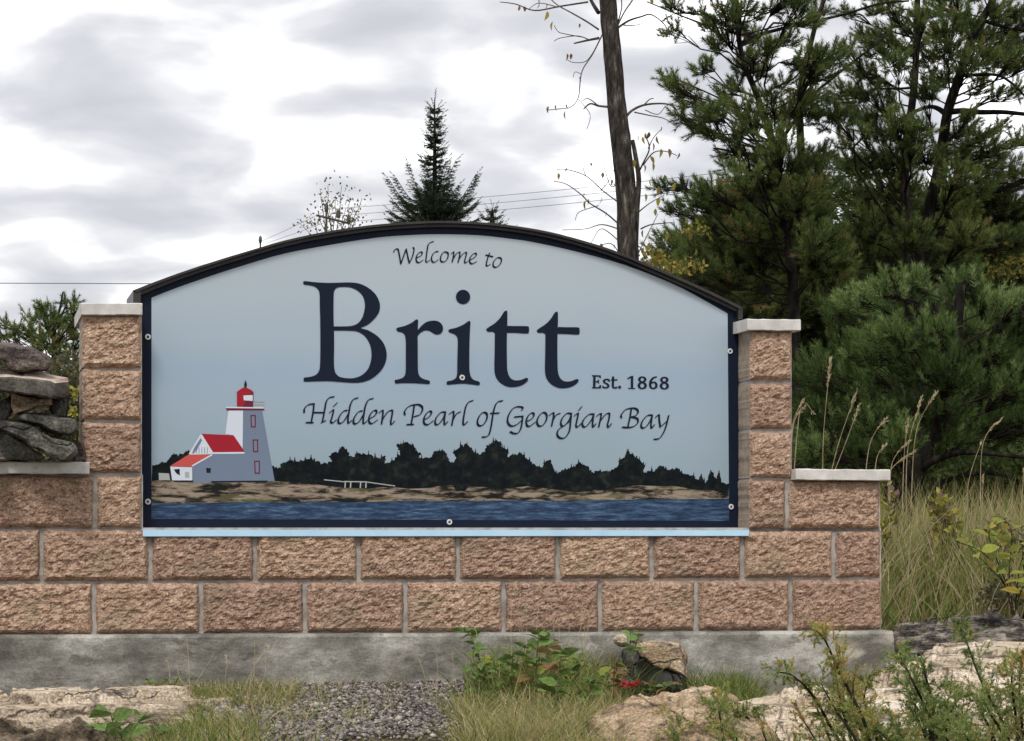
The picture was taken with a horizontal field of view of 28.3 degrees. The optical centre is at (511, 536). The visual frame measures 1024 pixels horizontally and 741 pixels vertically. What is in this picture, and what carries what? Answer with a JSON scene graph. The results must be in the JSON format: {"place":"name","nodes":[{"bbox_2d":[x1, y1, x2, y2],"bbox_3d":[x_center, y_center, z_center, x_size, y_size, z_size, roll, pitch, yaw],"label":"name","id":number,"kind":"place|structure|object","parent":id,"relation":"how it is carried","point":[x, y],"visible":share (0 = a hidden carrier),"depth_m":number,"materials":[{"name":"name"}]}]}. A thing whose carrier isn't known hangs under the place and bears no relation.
{"place":"outdoors","nodes":[
{"label":"outdoors","id":0,"kind":"place"},
{"bbox_2d":[0,283,149,283],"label":"power line","id":1,"kind":"object","parent":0,"point":[74,283],"visible":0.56,"depth_m":71.78,"materials":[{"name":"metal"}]},
{"bbox_2d":[95,671,331,740],"bbox_3d":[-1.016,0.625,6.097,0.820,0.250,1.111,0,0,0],"label":"dry grass","id":2,"kind":"structure","parent":0,"point":[193,730],"depth_m":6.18,"materials":[{"name":"green plant"}]},
{"bbox_2d":[293,170,371,234],"bbox_3d":[-2.355,-4.107,26.004,0.721,1.085,1.348,0,0,-42],"label":"birch sapling","id":3,"kind":"object","parent":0,"point":[332,218],"visible":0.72,"depth_m":25.90,"materials":[{"name":"green plant"}]},
{"bbox_2d":[245,730,496,740],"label":"dry grass","id":4,"kind":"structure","parent":0,"point":[325,738],"depth_m":5.81,"materials":[{"name":"green plant"}]},
{"bbox_2d":[0,0,1023,398],"label":"sky","id":5,"kind":"structure","parent":0,"point":[142,141],"materials":[{"name":"white"}]},
{"bbox_2d":[399,678,666,740],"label":"dry grass","id":6,"kind":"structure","parent":0,"point":[539,722],"depth_m":6.25,"materials":[{"name":"green plant"}]},
{"bbox_2d":[155,686,1020,740],"bbox_3d":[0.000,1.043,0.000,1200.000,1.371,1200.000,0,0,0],"label":"ground","id":7,"kind":"structure","parent":0,"point":[425,736],"depth_m":6.39,"materials":[{"name":"soil"}]},
{"bbox_2d":[0,347,79,461],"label":"shrub","id":8,"kind":"object","parent":7,"relation":"on","point":[60,362],"visible":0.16,"depth_m":10.60,"materials":[{"name":"green plant"}]},
{"bbox_2d":[0,288,86,365],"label":"pine tree","id":9,"kind":"object","parent":7,"relation":"on","point":[54,320],"visible":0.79,"depth_m":18.66,"materials":[{"name":"green plant"}]},
{"bbox_2d":[67,386,79,461],"bbox_3d":[-1.885,-0.098,8.573,0.209,1.089,0.131,0,0,-23],"label":"goldenrod","id":10,"kind":"object","parent":7,"relation":"on","point":[73,410],"visible":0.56,"depth_m":8.57,"materials":[{"name":"green plant"}]},
{"bbox_2d":[0,716,163,740],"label":"rock slab","id":11,"kind":"object","parent":7,"relation":"on","point":[16,730],"visible":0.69,"depth_m":6.48,"materials":[{"name":"brown stone"}]},
{"bbox_2d":[0,685,235,730],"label":"rock slab","id":12,"kind":"object","parent":7,"relation":"on","point":[35,709],"visible":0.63,"depth_m":6.95,"materials":[{"name":"beige stone"}]},
{"bbox_2d":[144,676,179,685],"bbox_3d":[-1.256,0.524,7.241,0.154,0.052,0.069,0,0,24],"label":"clover","id":13,"kind":"object","parent":12,"relation":"on","point":[151,681],"visible":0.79,"depth_m":7.23,"materials":[{"name":"green plant"}]},
{"bbox_2d":[82,704,179,740],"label":"broadleaf plant","id":14,"kind":"object","parent":7,"relation":"on","point":[122,713],"visible":0.95,"depth_m":6.12,"materials":[{"name":"green plant"}]},
{"bbox_2d":[118,675,227,714],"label":"dry grass","id":15,"kind":"structure","parent":7,"relation":"on","point":[198,694],"depth_m":7.23,"materials":[{"name":"green plant"}]},
{"bbox_2d":[165,639,274,703],"bbox_3d":[-1.012,0.487,7.125,0.385,0.263,0.187,0,0,0],"label":"grass tuft","id":16,"kind":"object","parent":7,"relation":"on","point":[226,665],"visible":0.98,"depth_m":7.08,"materials":[{"name":"plant"}]},
{"bbox_2d":[202,674,312,707],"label":"dry grass","id":17,"kind":"structure","parent":7,"relation":"on","point":[235,685],"depth_m":7.32,"materials":[{"name":"plant"}]},
{"bbox_2d":[317,204,350,231],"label":"utility pole","id":18,"kind":"object","parent":7,"relation":"on","point":[326,220],"visible":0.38,"depth_m":89.97,"materials":[{"name":"grey wood"}]},
{"bbox_2d":[361,190,688,220],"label":"power line","id":19,"kind":"object","parent":18,"relation":"attached to","point":[535,206],"visible":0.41,"depth_m":75.54,"materials":[{"name":"metal"}]},
{"bbox_2d":[349,180,710,214],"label":"power line","id":20,"kind":"object","parent":18,"relation":"attached to","point":[513,201],"visible":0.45,"depth_m":76.31,"materials":[{"name":"metal"}]},
{"bbox_2d":[336,171,728,208],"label":"power line","id":21,"kind":"object","parent":18,"relation":"attached to","point":[536,192],"visible":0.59,"depth_m":74.98,"materials":[{"name":"metal"}]},
{"bbox_2d":[174,668,558,740],"bbox_3d":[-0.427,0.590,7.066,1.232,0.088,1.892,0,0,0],"label":"gravel","id":22,"kind":"structure","parent":7,"relation":"on","point":[415,711],"depth_m":6.90,"materials":[{"name":"grey gravel"}]},
{"bbox_2d":[395,620,476,701],"bbox_3d":[-0.284,0.458,7.195,0.303,0.324,0.119,0,0,27],"label":"grass tuft","id":23,"kind":"object","parent":7,"relation":"on","point":[436,650],"visible":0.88,"depth_m":7.19,"materials":[{"name":"plant"}]},
{"bbox_2d":[381,88,492,222],"bbox_3d":[-0.750,-1.998,19.996,1.236,4.851,1.141,0,0,0],"label":"spruce tree","id":24,"kind":"object","parent":7,"relation":"on","point":[433,201],"visible":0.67,"depth_m":19.91,"materials":[{"name":"green plant"}]},
{"bbox_2d":[0,303,894,696],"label":"block wall","id":25,"kind":"structure","parent":7,"relation":"on","point":[98,589],"depth_m":7.88,"materials":[{"name":"stone"}]},
{"bbox_2d":[0,451,5,461],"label":"cairn stone","id":26,"kind":"object","parent":25,"relation":"on","point":[2,458],"visible":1,"depth_m":7.34,"materials":[{"name":"grey stone"}]},
{"bbox_2d":[0,430,44,461],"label":"cairn stone","id":27,"kind":"object","parent":25,"relation":"on","point":[14,448],"visible":0.93,"depth_m":7.46,"materials":[{"name":"grey stone"}]},
{"bbox_2d":[0,395,12,418],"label":"cairn stone","id":28,"kind":"object","parent":27,"relation":"on","point":[6,410],"visible":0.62,"depth_m":7.60,"materials":[{"name":"grey stone"}]},
{"bbox_2d":[0,418,77,461],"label":"cairn stone","id":29,"kind":"object","parent":25,"relation":"on","point":[49,446],"visible":1,"depth_m":7.36,"materials":[{"name":"grey stone"}]},
{"bbox_2d":[16,412,77,435],"bbox_3d":[-1.724,-0.417,7.539,0.223,0.096,0.323,0,0,-13],"label":"cairn stone","id":30,"kind":"object","parent":29,"relation":"on","point":[54,423],"visible":0.99,"depth_m":7.40,"materials":[{"name":"grey stone"}]},
{"bbox_2d":[11,394,52,413],"bbox_3d":[-1.784,-0.490,7.559,0.153,0.087,0.302,0,0,-10],"label":"cairn stone","id":31,"kind":"object","parent":30,"relation":"on","point":[20,403],"visible":0.96,"depth_m":7.42,"materials":[{"name":"brown stone"}]},
{"bbox_2d":[0,368,68,398],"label":"cairn stone","id":32,"kind":"object","parent":31,"relation":"on","point":[39,383],"visible":0.96,"depth_m":7.35,"materials":[{"name":"grey stone"}]},
{"bbox_2d":[0,342,50,372],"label":"cairn stone","id":33,"kind":"object","parent":32,"relation":"on","point":[17,358],"visible":0.98,"depth_m":7.38,"materials":[{"name":"grey stone"}]},
{"bbox_2d":[49,396,68,417],"bbox_3d":[-1.718,-0.493,7.720,0.071,0.100,0.213,0,0,-11],"label":"cairn stone","id":34,"kind":"object","parent":30,"relation":"on","point":[59,407],"visible":0.71,"depth_m":7.62,"materials":[{"name":"grey stone"}]},
{"bbox_2d":[73,441,84,460],"bbox_3d":[-1.623,-0.318,7.619,0.048,0.078,0.129,0,0,-10],"label":"cairn stone","id":35,"kind":"object","parent":25,"relation":"on","point":[80,456],"visible":0.7,"depth_m":7.56,"materials":[{"name":"grey stone"}]},
{"bbox_2d":[126,221,748,536],"bbox_3d":[-0.250,-0.625,8.177,2.528,1.253,0.447,0,0,-15],"label":"welcome sign","id":36,"kind":"object","parent":25,"relation":"attached to","point":[441,374],"visible":1,"depth_m":8.08,"materials":[{"name":"blue metal"}]},
{"bbox_2d":[462,642,488,706],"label":"leafy weed","id":37,"kind":"object","parent":7,"relation":"on","point":[469,668],"visible":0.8,"depth_m":7.00,"materials":[{"name":"green plant"}]},
{"bbox_2d":[477,199,516,225],"bbox_3d":[-0.212,-1.785,23.968,0.463,4.417,0.627,0,0,-25],"label":"spruce tree","id":38,"kind":"object","parent":7,"relation":"on","point":[491,218],"visible":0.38,"depth_m":23.95,"materials":[{"name":"green plant"}]},
{"bbox_2d":[453,626,611,711],"bbox_3d":[0.079,0.492,7.003,0.584,0.346,1.112,0,0,0],"label":"leafy weed","id":39,"kind":"object","parent":7,"relation":"on","point":[550,681],"visible":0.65,"depth_m":6.98,"materials":[{"name":"green plant"}]},
{"bbox_2d":[422,628,676,713],"bbox_3d":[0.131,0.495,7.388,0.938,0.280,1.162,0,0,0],"label":"weed grass","id":40,"kind":"structure","parent":7,"relation":"on","point":[584,672],"depth_m":7.22,"materials":[{"name":"green plant"}]},
{"bbox_2d":[511,578,627,692],"bbox_3d":[0.203,0.385,7.348,0.423,0.479,0.209,0,0,-7],"label":"grass tuft","id":41,"kind":"object","parent":7,"relation":"on","point":[584,650],"visible":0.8,"depth_m":7.34,"materials":[{"name":"green plant"}]},
{"bbox_2d":[501,0,681,259],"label":"bare tree","id":42,"kind":"object","parent":7,"relation":"on","point":[626,186],"visible":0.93,"depth_m":12.95,"materials":[{"name":"grey plant"}]},
{"bbox_2d":[606,656,627,703],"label":"red stemmed weed","id":43,"kind":"object","parent":7,"relation":"on","point":[619,663],"visible":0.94,"depth_m":6.94,"materials":[{"name":"green plant"}]},
{"bbox_2d":[618,680,640,691],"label":"red leaved plant","id":44,"kind":"object","parent":7,"relation":"on","point":[630,684],"visible":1,"depth_m":6.91,"materials":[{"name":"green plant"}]},
{"bbox_2d":[620,630,647,655],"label":"leafy weed","id":45,"kind":"object","parent":7,"relation":"on","point":[630,637],"visible":1,"depth_m":7.27,"materials":[{"name":"green plant"}]},
{"bbox_2d":[622,648,645,679],"bbox_3d":[0.473,0.482,7.711,0.115,0.152,0.629,0,0,4],"label":"prop stone","id":46,"kind":"object","parent":7,"relation":"on","point":[626,658],"visible":0.64,"depth_m":7.40,"materials":[{"name":"grey stone"}]},
{"bbox_2d":[613,634,627,646],"bbox_3d":[0.404,0.388,7.559,0.061,0.052,0.123,0,0,0],"label":"stone","id":47,"kind":"object","parent":46,"relation":"on","point":[618,639],"visible":0.92,"depth_m":7.51,"materials":[{"name":"beige stone"}]},
{"bbox_2d":[618,664,629,673],"bbox_3d":[0.409,0.485,7.426,0.046,0.047,0.152,0,0,4],"label":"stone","id":48,"kind":"object","parent":46,"relation":"on","point":[626,670],"visible":0.46,"depth_m":7.35,"materials":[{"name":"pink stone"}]},
{"bbox_2d":[590,684,681,711],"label":"gravel","id":49,"kind":"structure","parent":7,"relation":"on","point":[670,686],"depth_m":7.83,"materials":[{"name":"grey gravel"}]},
{"bbox_2d":[631,640,687,677],"bbox_3d":[0.558,0.466,7.739,0.222,0.167,0.740,0,0,5],"label":"leaning stone","id":50,"kind":"object","parent":7,"relation":"on","point":[667,649],"visible":0.92,"depth_m":7.38,"materials":[{"name":"beige stone"}]},
{"bbox_2d":[638,679,681,695],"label":"leafy weed","id":51,"kind":"object","parent":7,"relation":"on","point":[651,685],"visible":0.88,"depth_m":6.93,"materials":[{"name":"green plant"}]},
{"bbox_2d":[639,218,712,284],"bbox_3d":[1.029,-0.851,13.213,0.622,2.447,0.447,0,0,0],"label":"shrub","id":52,"kind":"object","parent":7,"relation":"on","point":[662,263],"visible":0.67,"depth_m":13.17,"materials":[{"name":"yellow plant"}]},
{"bbox_2d":[577,685,780,740],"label":"rock slab","id":53,"kind":"object","parent":7,"relation":"on","point":[643,712],"visible":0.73,"depth_m":6.10,"materials":[{"name":"beige stone"}]},
{"bbox_2d":[602,677,763,705],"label":"dry grass","id":54,"kind":"structure","parent":7,"relation":"on","point":[638,693],"depth_m":7.59,"materials":[{"name":"green plant"}]},
{"bbox_2d":[649,659,789,700],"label":"green grass","id":55,"kind":"structure","parent":7,"relation":"on","point":[739,690],"depth_m":7.63,"materials":[{"name":"green plant"}]},
{"bbox_2d":[652,681,800,740],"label":"juniper","id":56,"kind":"object","parent":7,"relation":"on","point":[731,735],"visible":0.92,"depth_m":5.88,"materials":[{"name":"green plant"}]},
{"bbox_2d":[643,0,908,468],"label":"pine tree","id":57,"kind":"object","parent":7,"relation":"on","point":[768,177],"visible":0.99,"depth_m":13.81,"materials":[{"name":"green plant"}]},
{"bbox_2d":[638,171,928,468],"bbox_3d":[2.507,-1.609,18.609,2.709,4.063,3.487,0,0,0],"label":"pine tree","id":58,"kind":"object","parent":7,"relation":"on","point":[813,326],"visible":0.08,"depth_m":17.89,"materials":[{"name":"green plant"}]},
{"bbox_2d":[760,614,897,740],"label":"juniper","id":59,"kind":"object","parent":7,"relation":"on","point":[847,708],"visible":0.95,"depth_m":5.87,"materials":[{"name":"green plant"}]},
{"bbox_2d":[740,685,1015,740],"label":"rock slab","id":60,"kind":"object","parent":7,"relation":"on","point":[779,715],"visible":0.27,"depth_m":6.84,"materials":[{"name":"beige stone"}]},
{"bbox_2d":[810,0,947,442],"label":"pine tree","id":61,"kind":"object","parent":7,"relation":"on","point":[903,227],"visible":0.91,"depth_m":14.79,"materials":[{"name":"green plant"}]},
{"bbox_2d":[880,481,898,585],"bbox_3d":[1.779,0.060,9.908,0.244,0.663,0.250,0,0,0],"label":"leafy weed","id":62,"kind":"object","parent":7,"relation":"on","point":[883,523],"visible":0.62,"depth_m":9.85,"materials":[{"name":"green plant"}]},
{"bbox_2d":[774,706,1023,740],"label":"juniper","id":63,"kind":"object","parent":7,"relation":"on","point":[959,728],"visible":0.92,"depth_m":5.68,"materials":[{"name":"green plant"}]},
{"bbox_2d":[792,255,1023,537],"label":"pine tree","id":64,"kind":"object","parent":7,"relation":"on","point":[953,384],"visible":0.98,"depth_m":12.06,"materials":[{"name":"green plant"}]},
{"bbox_2d":[878,636,974,740],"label":"juniper","id":65,"kind":"object","parent":7,"relation":"on","point":[913,695],"visible":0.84,"depth_m":6.11,"materials":[{"name":"green plant"}]},
{"bbox_2d":[834,155,1023,523],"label":"pine tree","id":66,"kind":"object","parent":7,"relation":"on","point":[997,281],"visible":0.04,"depth_m":19.03,"materials":[{"name":"green plant"}]},
{"bbox_2d":[867,639,1023,727],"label":"bedrock shelf","id":67,"kind":"object","parent":7,"relation":"on","point":[943,657],"visible":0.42,"depth_m":8.18,"materials":[{"name":"beige stone"}]},
{"bbox_2d":[926,487,965,580],"bbox_3d":[2.142,0.082,9.883,0.277,0.649,0.395,0,0,9],"label":"leafy weed","id":68,"kind":"object","parent":7,"relation":"on","point":[943,504],"visible":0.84,"depth_m":9.86,"materials":[{"name":"green plant"}]},
{"bbox_2d":[880,466,1023,630],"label":"tall grass","id":69,"kind":"structure","parent":7,"relation":"on","point":[962,584],"depth_m":9.85,"materials":[{"name":"green plant"}]},
{"bbox_2d":[792,397,814,468],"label":"plume grass","id":70,"kind":"object","parent":69,"relation":"on","point":[800,405],"depth_m":9.47,"materials":[{"name":"beige plant"}]},
{"bbox_2d":[832,389,860,468],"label":"plume grass","id":71,"kind":"object","parent":69,"relation":"on","point":[852,403],"depth_m":9.59,"materials":[{"name":"beige plant"}]},
{"bbox_2d":[866,416,888,469],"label":"plume grass","id":72,"kind":"object","parent":69,"relation":"on","point":[882,423],"depth_m":9.81,"materials":[{"name":"beige plant"}]},
{"bbox_2d":[888,440,915,502],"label":"plume grass","id":73,"kind":"object","parent":69,"relation":"on","point":[902,447],"depth_m":9.32,"materials":[{"name":"beige plant"}]},
{"bbox_2d":[966,418,1002,538],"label":"plume grass","id":74,"kind":"object","parent":69,"relation":"on","point":[990,429],"depth_m":9.68,"materials":[{"name":"beige plant"}]},
{"bbox_2d":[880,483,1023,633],"bbox_3d":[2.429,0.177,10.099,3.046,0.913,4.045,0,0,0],"label":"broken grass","id":75,"kind":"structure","parent":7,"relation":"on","point":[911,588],"depth_m":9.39,"materials":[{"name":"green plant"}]},
{"bbox_2d":[902,391,937,512],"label":"plume grass","id":76,"kind":"object","parent":75,"relation":"on","point":[918,407],"depth_m":9.52,"materials":[{"name":"beige plant"}]},
{"bbox_2d":[979,468,1023,553],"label":"plume grass","id":77,"kind":"object","parent":75,"relation":"on","point":[982,499],"depth_m":9.69,"materials":[{"name":"beige plant"}]},
{"bbox_2d":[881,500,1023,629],"bbox_3d":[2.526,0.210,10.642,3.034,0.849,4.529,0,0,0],"label":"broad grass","id":78,"kind":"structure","parent":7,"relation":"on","point":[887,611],"depth_m":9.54,"materials":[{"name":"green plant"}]},
{"bbox_2d":[822,356,831,468],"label":"plume grass","id":79,"kind":"object","parent":78,"relation":"on","point":[829,370],"depth_m":9.44,"materials":[{"name":"beige plant"}]},
{"bbox_2d":[892,607,1023,657],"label":"bedrock ledge","id":80,"kind":"object","parent":7,"relation":"on","point":[931,633],"visible":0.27,"depth_m":8.82,"materials":[{"name":"grey stone"}]},
{"bbox_2d":[956,517,1023,614],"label":"yellowing shrub","id":81,"kind":"object","parent":80,"relation":"on","point":[991,548],"visible":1,"depth_m":8.69,"materials":[{"name":"green plant"}]},
{"bbox_2d":[894,0,1023,440],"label":"pine tree","id":82,"kind":"object","parent":7,"relation":"on","point":[1006,56],"visible":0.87,"depth_m":15.40,"materials":[{"name":"green plant"}]},
{"bbox_2d":[938,612,1023,740],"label":"juniper","id":83,"kind":"object","parent":7,"relation":"on","point":[985,699],"visible":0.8,"depth_m":6.15,"materials":[{"name":"green plant"}]},
{"bbox_2d":[975,525,1023,618],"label":"shrub","id":84,"kind":"object","parent":7,"relation":"on","point":[1003,595],"visible":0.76,"depth_m":9.07,"materials":[{"name":"green plant"}]},
{"bbox_2d":[982,512,1018,571],"bbox_3d":[2.391,0.150,9.893,0.298,0.542,0.255,0,0,0],"label":"leafy weed","id":85,"kind":"object","parent":7,"relation":"on","point":[999,527],"visible":0.38,"depth_m":9.88,"materials":[{"name":"green plant"}]},
{"bbox_2d":[794,417,1023,519],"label":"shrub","id":86,"kind":"object","parent":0,"point":[994,463],"visible":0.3,"depth_m":13.15,"materials":[{"name":"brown plant"}]},
{"bbox_2d":[884,583,1023,650],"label":"short grass","id":87,"kind":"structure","parent":0,"point":[929,611],"depth_m":9.54,"materials":[{"name":"green plant"}]},
{"bbox_2d":[948,207,1023,523],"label":"shrub","id":88,"kind":"object","parent":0,"point":[1002,272],"visible":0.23,"depth_m":17.47,"materials":[{"name":"green plant"}]}
]}

